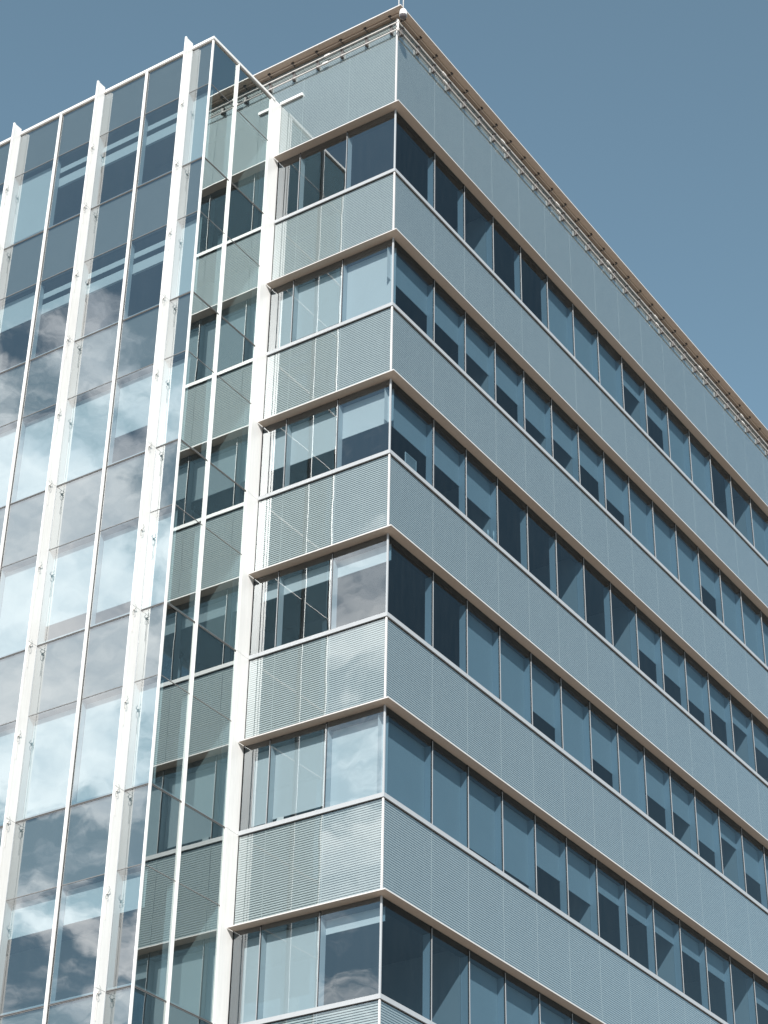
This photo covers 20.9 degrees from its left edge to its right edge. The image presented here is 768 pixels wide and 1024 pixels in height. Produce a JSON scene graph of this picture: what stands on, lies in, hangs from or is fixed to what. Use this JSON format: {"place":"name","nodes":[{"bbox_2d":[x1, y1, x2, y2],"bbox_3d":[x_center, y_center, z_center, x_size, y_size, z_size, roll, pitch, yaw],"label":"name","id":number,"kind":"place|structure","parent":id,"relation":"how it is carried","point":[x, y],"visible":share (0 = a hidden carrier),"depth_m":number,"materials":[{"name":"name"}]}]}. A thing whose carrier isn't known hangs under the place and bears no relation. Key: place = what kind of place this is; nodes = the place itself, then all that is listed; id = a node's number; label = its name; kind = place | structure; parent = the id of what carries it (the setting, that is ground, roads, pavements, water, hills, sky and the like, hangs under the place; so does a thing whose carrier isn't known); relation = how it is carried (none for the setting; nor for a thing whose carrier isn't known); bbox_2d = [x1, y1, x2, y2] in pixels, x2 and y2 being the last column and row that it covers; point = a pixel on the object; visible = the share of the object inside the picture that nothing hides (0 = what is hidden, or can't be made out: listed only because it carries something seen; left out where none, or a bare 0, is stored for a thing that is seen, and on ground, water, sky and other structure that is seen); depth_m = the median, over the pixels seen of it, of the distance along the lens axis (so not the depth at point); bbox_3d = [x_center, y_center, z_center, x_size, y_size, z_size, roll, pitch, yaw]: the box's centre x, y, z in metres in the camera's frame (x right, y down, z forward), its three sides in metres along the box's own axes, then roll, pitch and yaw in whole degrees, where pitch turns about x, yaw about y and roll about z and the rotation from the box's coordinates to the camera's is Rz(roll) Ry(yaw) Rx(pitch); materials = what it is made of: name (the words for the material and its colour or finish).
{"place":"outdoors","nodes":[
{"label":"outdoors","id":0,"kind":"place"},
{"bbox_2d":[0,0,767,428],"label":"sky","id":1,"kind":"structure","parent":0,"point":[650,117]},
{"label":"ground","id":2,"kind":"structure","parent":0,"visible":0},
{"bbox_2d":[0,36,281,1023],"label":"glass wing","id":3,"kind":"structure","parent":2,"relation":"on","point":[136,230],"depth_m":44.55,"materials":[{"name":"glass"}]},
{"bbox_2d":[0,291,35,371],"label":"window","id":4,"kind":"structure","parent":3,"relation":"in","point":[17,312],"depth_m":49.98,"materials":[{"name":"glass"}]},
{"bbox_2d":[0,562,35,657],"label":"window","id":5,"kind":"structure","parent":3,"relation":"in","point":[18,587],"depth_m":44.70,"materials":[{"name":"glass"}]},
{"bbox_2d":[0,894,55,1015],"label":"window","id":6,"kind":"structure","parent":3,"relation":"in","point":[37,915],"depth_m":39.95,"materials":[{"name":"glass"}]},
{"bbox_2d":[5,167,52,247],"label":"window","id":7,"kind":"structure","parent":3,"relation":"in","point":[33,192],"depth_m":51.85,"materials":[{"name":"glass"}]},
{"bbox_2d":[11,412,54,502],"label":"window","id":8,"kind":"structure","parent":3,"relation":"in","point":[37,441],"depth_m":46.86,"materials":[{"name":"glass"}]},
{"bbox_2d":[17,708,75,820],"bbox_3d":[-6.669,5.003,41.640,1.411,2.330,0.180,-19,-38,28],"label":"window","id":9,"kind":"structure","parent":3,"relation":"in","point":[46,789],"depth_m":41.77,"materials":[{"name":"clear glass"}]},
{"bbox_2d":[38,540,94,644],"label":"window","id":10,"kind":"structure","parent":3,"relation":"in","point":[69,584],"depth_m":44.05,"materials":[{"name":"glass"}]},
{"bbox_2d":[50,881,103,1003],"bbox_3d":[-5.575,7.949,38.802,1.405,2.330,0.180,-19,-38,28],"label":"window","id":11,"kind":"structure","parent":3,"relation":"in","point":[83,903],"depth_m":39.32,"materials":[{"name":"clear glass"}]},
{"bbox_2d":[58,389,110,484],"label":"window","id":12,"kind":"structure","parent":3,"relation":"in","point":[85,450],"depth_m":46.15,"materials":[{"name":"clear glass"}]},
{"bbox_2d":[71,693,121,804],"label":"window","id":13,"kind":"structure","parent":3,"relation":"in","point":[100,730],"depth_m":41.16,"materials":[{"name":"clear glass"}]},
{"bbox_2d":[75,258,124,339],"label":"window","id":14,"kind":"structure","parent":3,"relation":"in","point":[117,277],"depth_m":48.57,"materials":[{"name":"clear glass"}]},
{"bbox_2d":[90,525,137,626],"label":"window","id":15,"kind":"structure","parent":3,"relation":"in","point":[117,560],"depth_m":43.42,"materials":[{"name":"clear glass"}]},
{"bbox_2d":[107,869,147,992],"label":"window","id":16,"kind":"structure","parent":3,"relation":"in","point":[129,900],"depth_m":38.71,"materials":[{"name":"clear glass"}]},
{"bbox_2d":[107,372,152,465],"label":"window","id":17,"kind":"structure","parent":3,"relation":"in","point":[133,407],"depth_m":45.71,"materials":[{"name":"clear glass"}]},
{"bbox_2d":[125,680,163,789],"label":"window","id":18,"kind":"structure","parent":3,"relation":"in","point":[146,702],"depth_m":40.59,"materials":[{"name":"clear glass"}]},
{"bbox_2d":[142,510,177,608],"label":"window","id":19,"kind":"structure","parent":3,"relation":"in","point":[162,524],"depth_m":42.79,"materials":[{"name":"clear glass"}]},
{"bbox_2d":[157,356,190,445],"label":"window","id":20,"kind":"structure","parent":3,"relation":"in","point":[175,371],"depth_m":44.98,"materials":[{"name":"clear glass"}]},
{"bbox_2d":[171,217,201,298],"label":"window","id":21,"kind":"structure","parent":3,"relation":"in","point":[184,271],"depth_m":47.18,"materials":[{"name":"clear glass"}]},
{"bbox_2d":[183,89,212,164],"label":"window","id":22,"kind":"structure","parent":3,"relation":"in","point":[199,105],"depth_m":49.37,"materials":[{"name":"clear glass"}]},
{"bbox_2d":[227,4,767,1023],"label":"office block","id":23,"kind":"structure","parent":2,"relation":"on","point":[505,752],"depth_m":48.04,"materials":[{"name":"metal"}]},
{"bbox_2d":[229,926,259,1023],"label":"window","id":24,"kind":"structure","parent":23,"relation":"in","point":[243,996],"depth_m":39.92,"materials":[{"name":"grey glass"}]},
{"bbox_2d":[240,740,269,836],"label":"window","id":25,"kind":"structure","parent":23,"relation":"in","point":[256,757],"depth_m":42.12,"materials":[{"name":"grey glass"}]},
{"bbox_2d":[250,572,277,654],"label":"window","id":26,"kind":"structure","parent":23,"relation":"in","point":[266,587],"depth_m":44.46,"materials":[{"name":"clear glass"}]},
{"bbox_2d":[260,420,285,495],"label":"window","id":27,"kind":"structure","parent":23,"relation":"in","point":[273,450],"depth_m":46.58,"materials":[{"name":"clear glass"}]},
{"bbox_2d":[268,281,292,351],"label":"window","id":28,"kind":"structure","parent":23,"relation":"in","point":[281,296],"depth_m":48.71,"materials":[{"name":"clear glass"}]},
{"bbox_2d":[256,911,319,1019],"bbox_3d":[-1.765,8.591,39.367,1.402,1.900,0.210,-19,-38,28],"label":"window","id":29,"kind":"structure","parent":23,"relation":"in","point":[288,948],"depth_m":39.50,"materials":[{"name":"clear glass"}]},
{"bbox_2d":[266,723,325,823],"bbox_3d":[-1.700,5.241,41.554,1.402,1.898,0.210,-19,-38,28],"label":"window","id":30,"kind":"structure","parent":23,"relation":"in","point":[296,768],"depth_m":41.71,"materials":[{"name":"clear glass"}]},
{"bbox_2d":[275,553,331,646],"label":"window","id":31,"kind":"structure","parent":23,"relation":"in","point":[316,571],"depth_m":44.13,"materials":[{"name":"glass"}]},
{"bbox_2d":[283,400,336,487],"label":"window","id":32,"kind":"structure","parent":23,"relation":"in","point":[311,433],"depth_m":46.20,"materials":[{"name":"glass"}]},
{"bbox_2d":[290,260,341,342],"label":"window","id":33,"kind":"structure","parent":23,"relation":"in","point":[316,301],"depth_m":48.29,"materials":[{"name":"glass"}]},
{"bbox_2d":[316,897,379,1006],"bbox_3d":[-0.603,8.186,38.715,1.407,1.898,0.210,-19,-38,28],"label":"window","id":34,"kind":"structure","parent":23,"relation":"in","point":[362,913],"depth_m":39.11,"materials":[{"name":"glass"}]},
{"bbox_2d":[323,706,383,807],"bbox_3d":[-0.539,4.842,40.899,1.407,1.909,0.210,-19,-38,28],"label":"window","id":35,"kind":"structure","parent":23,"relation":"in","point":[351,744],"depth_m":41.06,"materials":[{"name":"glass"}]},
{"bbox_2d":[329,535,386,629],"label":"window","id":36,"kind":"structure","parent":23,"relation":"in","point":[370,553],"depth_m":43.47,"materials":[{"name":"glass"}]},
{"bbox_2d":[335,380,389,468],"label":"window","id":37,"kind":"structure","parent":23,"relation":"in","point":[361,411],"depth_m":45.61,"materials":[{"name":"glass"}]},
{"bbox_2d":[340,239,391,322],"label":"window","id":38,"kind":"structure","parent":23,"relation":"in","point":[366,286],"depth_m":47.64,"materials":[{"name":"glass"}]},
{"bbox_2d":[374,897,431,1020],"bbox_3d":[0.350,8.375,38.975,0.210,1.898,1.756,-19,-38,28],"label":"window","id":39,"kind":"structure","parent":23,"relation":"in","point":[406,971],"depth_m":38.94,"materials":[{"name":"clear glass"}]},
{"bbox_2d":[377,706,432,823],"bbox_3d":[0.414,5.032,41.158,0.210,1.912,1.756,-19,-38,28],"label":"window","id":40,"kind":"structure","parent":23,"relation":"in","point":[408,751],"depth_m":41.09,"materials":[{"name":"blue glass"}]},
{"bbox_2d":[381,535,433,646],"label":"window","id":41,"kind":"structure","parent":23,"relation":"in","point":[410,582],"depth_m":43.32,"materials":[{"name":"blue glass"}]},
{"bbox_2d":[384,380,433,486],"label":"window","id":42,"kind":"structure","parent":23,"relation":"in","point":[412,428],"depth_m":45.48,"materials":[{"name":"blue glass"}]},
{"bbox_2d":[387,239,434,340],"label":"window","id":43,"kind":"structure","parent":23,"relation":"in","point":[413,288],"depth_m":47.68,"materials":[{"name":"blue glass"}]},
{"bbox_2d":[391,112,434,208],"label":"window","id":44,"kind":"structure","parent":23,"relation":"in","point":[415,160],"depth_m":49.89,"materials":[{"name":"blue glass"}]},
{"bbox_2d":[435,153,464,240],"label":"window","id":45,"kind":"structure","parent":23,"relation":"in","point":[449,190],"depth_m":50.96,"materials":[{"name":"blue glass"}]},
{"bbox_2d":[434,281,465,371],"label":"window","id":46,"kind":"structure","parent":23,"relation":"in","point":[450,318],"depth_m":48.78,"materials":[{"name":"blue glass"}]},
{"bbox_2d":[434,419,466,515],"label":"window","id":47,"kind":"structure","parent":23,"relation":"in","point":[450,456],"depth_m":46.60,"materials":[{"name":"blue glass"}]},
{"bbox_2d":[433,571,467,673],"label":"window","id":48,"kind":"structure","parent":23,"relation":"in","point":[450,608],"depth_m":44.41,"materials":[{"name":"blue glass"}]},
{"bbox_2d":[433,740,468,848],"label":"window","id":49,"kind":"structure","parent":23,"relation":"in","point":[450,774],"depth_m":42.22,"materials":[{"name":"blue glass"}]},
{"bbox_2d":[432,927,469,1023],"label":"window","id":50,"kind":"structure","parent":23,"relation":"in","point":[450,959],"depth_m":40.05,"materials":[{"name":"blue glass"}]},
{"bbox_2d":[465,186,493,270],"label":"window","id":51,"kind":"structure","parent":23,"relation":"in","point":[479,233],"depth_m":51.93,"materials":[{"name":"blue glass"}]},
{"bbox_2d":[465,311,495,401],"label":"window","id":52,"kind":"structure","parent":23,"relation":"in","point":[480,346],"depth_m":49.75,"materials":[{"name":"blue glass"}]},
{"bbox_2d":[466,449,498,544],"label":"window","id":53,"kind":"structure","parent":23,"relation":"in","point":[482,485],"depth_m":47.55,"materials":[{"name":"blue glass"}]},
{"bbox_2d":[467,600,500,699],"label":"window","id":54,"kind":"structure","parent":23,"relation":"in","point":[484,660],"depth_m":45.36,"materials":[{"name":"blue glass"}]},
{"bbox_2d":[468,766,503,871],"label":"window","id":55,"kind":"structure","parent":23,"relation":"in","point":[485,798],"depth_m":43.17,"materials":[{"name":"blue glass"}]},
{"bbox_2d":[470,950,505,1023],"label":"window","id":56,"kind":"structure","parent":23,"relation":"in","point":[487,980],"depth_m":41.11,"materials":[{"name":"blue glass"}]},
{"bbox_2d":[493,217,521,300],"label":"window","id":57,"kind":"structure","parent":23,"relation":"in","point":[507,252],"depth_m":52.88,"materials":[{"name":"blue glass"}]},
{"bbox_2d":[495,342,524,429],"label":"window","id":58,"kind":"structure","parent":23,"relation":"in","point":[510,395],"depth_m":50.69,"materials":[{"name":"blue glass"}]},
{"bbox_2d":[498,478,528,570],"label":"window","id":59,"kind":"structure","parent":23,"relation":"in","point":[512,511],"depth_m":48.51,"materials":[{"name":"blue glass"}]},
{"bbox_2d":[500,627,532,724],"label":"window","id":60,"kind":"structure","parent":23,"relation":"in","point":[516,668],"depth_m":46.31,"materials":[{"name":"blue glass"}]},
{"bbox_2d":[502,790,536,893],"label":"window","id":61,"kind":"structure","parent":23,"relation":"in","point":[519,824],"depth_m":44.13,"materials":[{"name":"blue glass"}]},
{"bbox_2d":[505,971,540,1023],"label":"window","id":62,"kind":"structure","parent":23,"relation":"in","point":[522,1000],"depth_m":42.16,"materials":[{"name":"blue glass"}]},
{"bbox_2d":[521,247,548,329],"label":"window","id":63,"kind":"structure","parent":23,"relation":"in","point":[534,280],"depth_m":53.84,"materials":[{"name":"blue glass"}]},
{"bbox_2d":[524,371,553,457],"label":"window","id":64,"kind":"structure","parent":23,"relation":"in","point":[538,404],"depth_m":51.65,"materials":[{"name":"blue glass"}]},
{"bbox_2d":[527,505,557,596],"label":"window","id":65,"kind":"structure","parent":23,"relation":"in","point":[542,546],"depth_m":49.47,"materials":[{"name":"blue glass"}]},
{"bbox_2d":[531,653,563,748],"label":"window","id":66,"kind":"structure","parent":23,"relation":"in","point":[546,684],"depth_m":47.27,"materials":[{"name":"blue glass"}]},
{"bbox_2d":[535,814,568,915],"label":"window","id":67,"kind":"structure","parent":23,"relation":"in","point":[551,845],"depth_m":45.09,"materials":[{"name":"blue glass"}]},
{"bbox_2d":[547,276,574,356],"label":"window","id":68,"kind":"structure","parent":23,"relation":"in","point":[561,319],"depth_m":54.80,"materials":[{"name":"blue glass"}]},
{"bbox_2d":[551,398,580,483],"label":"window","id":69,"kind":"structure","parent":23,"relation":"in","point":[565,431],"depth_m":52.61,"materials":[{"name":"blue glass"}]},
{"bbox_2d":[556,532,585,620],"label":"window","id":70,"kind":"structure","parent":23,"relation":"in","point":[570,563],"depth_m":50.42,"materials":[{"name":"blue glass"}]},
{"bbox_2d":[561,678,592,771],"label":"window","id":71,"kind":"structure","parent":23,"relation":"in","point":[577,742],"depth_m":48.23,"materials":[{"name":"blue glass"}]},
{"bbox_2d":[566,837,599,936],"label":"window","id":72,"kind":"structure","parent":23,"relation":"in","point":[582,866],"depth_m":46.04,"materials":[{"name":"blue glass"}]},
{"bbox_2d":[573,304,599,382],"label":"window","id":73,"kind":"structure","parent":23,"relation":"in","point":[585,334],"depth_m":55.75,"materials":[{"name":"blue glass"}]},
{"bbox_2d":[578,426,606,509],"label":"window","id":74,"kind":"structure","parent":23,"relation":"in","point":[592,468],"depth_m":53.57,"materials":[{"name":"blue glass"}]},
{"bbox_2d":[583,557,613,645],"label":"window","id":75,"kind":"structure","parent":23,"relation":"in","point":[597,587],"depth_m":51.38,"materials":[{"name":"blue glass"}]},
{"bbox_2d":[590,702,620,793],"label":"window","id":76,"kind":"structure","parent":23,"relation":"in","point":[604,731],"depth_m":49.19,"materials":[{"name":"blue glass"}]},
{"bbox_2d":[597,330,624,409],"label":"window","id":77,"kind":"structure","parent":23,"relation":"in","point":[610,361],"depth_m":56.72,"materials":[{"name":"blue glass"}]},
{"bbox_2d":[596,859,628,955],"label":"window","id":78,"kind":"structure","parent":23,"relation":"in","point":[613,924],"depth_m":47.00,"materials":[{"name":"blue glass"}]},
{"bbox_2d":[604,452,631,533],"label":"window","id":79,"kind":"structure","parent":23,"relation":"in","point":[616,480],"depth_m":54.53,"materials":[{"name":"blue glass"}]},
{"bbox_2d":[610,582,639,668],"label":"window","id":80,"kind":"structure","parent":23,"relation":"in","point":[624,616],"depth_m":52.34,"materials":[{"name":"blue glass"}]},
{"bbox_2d":[617,724,647,814],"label":"window","id":81,"kind":"structure","parent":23,"relation":"in","point":[631,752],"depth_m":50.15,"materials":[{"name":"blue glass"}]},
{"bbox_2d":[621,356,647,433],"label":"window","id":82,"kind":"structure","parent":23,"relation":"in","point":[633,384],"depth_m":57.66,"materials":[{"name":"blue glass"}]},
{"bbox_2d":[625,880,656,974],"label":"window","id":83,"kind":"structure","parent":23,"relation":"in","point":[640,910],"depth_m":47.96,"materials":[{"name":"blue glass"}]},
{"bbox_2d":[628,476,655,556],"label":"window","id":84,"kind":"structure","parent":23,"relation":"in","point":[641,505],"depth_m":55.48,"materials":[{"name":"blue glass"}]},
{"bbox_2d":[636,606,664,690],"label":"window","id":85,"kind":"structure","parent":23,"relation":"in","point":[649,634],"depth_m":53.29,"materials":[{"name":"blue glass"}]},
{"bbox_2d":[645,383,670,458],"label":"window","id":86,"kind":"structure","parent":23,"relation":"in","point":[657,413],"depth_m":58.63,"materials":[{"name":"blue glass"}]},
{"bbox_2d":[644,747,673,835],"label":"window","id":87,"kind":"structure","parent":23,"relation":"in","point":[658,780],"depth_m":51.10,"materials":[{"name":"blue glass"}]},
{"bbox_2d":[653,502,679,580],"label":"window","id":88,"kind":"structure","parent":23,"relation":"in","point":[664,527],"depth_m":56.44,"materials":[{"name":"blue glass"}]},
{"bbox_2d":[653,900,683,992],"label":"window","id":89,"kind":"structure","parent":23,"relation":"in","point":[667,926],"depth_m":48.92,"materials":[{"name":"blue glass"}]},
{"bbox_2d":[661,629,688,711],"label":"window","id":90,"kind":"structure","parent":23,"relation":"in","point":[674,664],"depth_m":54.25,"materials":[{"name":"blue glass"}]},
{"bbox_2d":[667,407,692,481],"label":"window","id":91,"kind":"structure","parent":23,"relation":"in","point":[679,438],"depth_m":59.58,"materials":[{"name":"blue glass"}]},
{"bbox_2d":[670,768,698,854],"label":"window","id":92,"kind":"structure","parent":23,"relation":"in","point":[683,794],"depth_m":52.06,"materials":[{"name":"blue glass"}]},
{"bbox_2d":[676,525,701,601],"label":"window","id":93,"kind":"structure","parent":23,"relation":"in","point":[688,555],"depth_m":57.40,"materials":[{"name":"blue glass"}]},
{"bbox_2d":[679,919,709,1010],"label":"window","id":94,"kind":"structure","parent":23,"relation":"in","point":[694,957],"depth_m":49.87,"materials":[{"name":"blue glass"}]},
{"bbox_2d":[684,651,712,733],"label":"window","id":95,"kind":"structure","parent":23,"relation":"in","point":[697,676],"depth_m":55.21,"materials":[{"name":"blue glass"}]},
{"bbox_2d":[689,431,713,503],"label":"window","id":96,"kind":"structure","parent":23,"relation":"in","point":[700,456],"depth_m":60.55,"materials":[{"name":"blue glass"}]},
{"bbox_2d":[694,788,723,874],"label":"window","id":97,"kind":"structure","parent":23,"relation":"in","point":[708,824],"depth_m":53.02,"materials":[{"name":"blue glass"}]},
{"bbox_2d":[698,547,723,623],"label":"window","id":98,"kind":"structure","parent":23,"relation":"in","point":[711,591],"depth_m":58.36,"materials":[{"name":"blue glass"}]},
{"bbox_2d":[705,938,734,1023],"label":"window","id":99,"kind":"structure","parent":23,"relation":"in","point":[718,961],"depth_m":50.83,"materials":[{"name":"blue glass"}]},
{"bbox_2d":[708,673,734,752],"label":"window","id":100,"kind":"structure","parent":23,"relation":"in","point":[720,699],"depth_m":56.16,"materials":[{"name":"blue glass"}]},
{"bbox_2d":[710,454,734,525],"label":"window","id":101,"kind":"structure","parent":23,"relation":"in","point":[721,480],"depth_m":61.50,"materials":[{"name":"blue glass"}]},
{"bbox_2d":[719,568,745,644],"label":"window","id":102,"kind":"structure","parent":23,"relation":"in","point":[731,594],"depth_m":59.31,"materials":[{"name":"blue glass"}]},
{"bbox_2d":[718,808,746,892],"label":"window","id":103,"kind":"structure","parent":23,"relation":"in","point":[730,831],"depth_m":53.97,"materials":[{"name":"blue glass"}]},
{"bbox_2d":[730,475,754,546],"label":"window","id":104,"kind":"structure","parent":23,"relation":"in","point":[741,500],"depth_m":62.46,"materials":[{"name":"blue glass"}]},
{"bbox_2d":[730,693,756,771],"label":"window","id":105,"kind":"structure","parent":23,"relation":"in","point":[744,744],"depth_m":57.12,"materials":[{"name":"blue glass"}]},
{"bbox_2d":[730,956,757,1023],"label":"window","id":106,"kind":"structure","parent":23,"relation":"in","point":[743,984],"depth_m":51.85,"materials":[{"name":"blue glass"}]},
{"bbox_2d":[741,591,765,664],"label":"window","id":107,"kind":"structure","parent":23,"relation":"in","point":[752,618],"depth_m":60.27,"materials":[{"name":"blue glass"}]},
{"bbox_2d":[741,827,767,908],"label":"window","id":108,"kind":"structure","parent":23,"relation":"in","point":[754,857],"depth_m":54.93,"materials":[{"name":"blue glass"}]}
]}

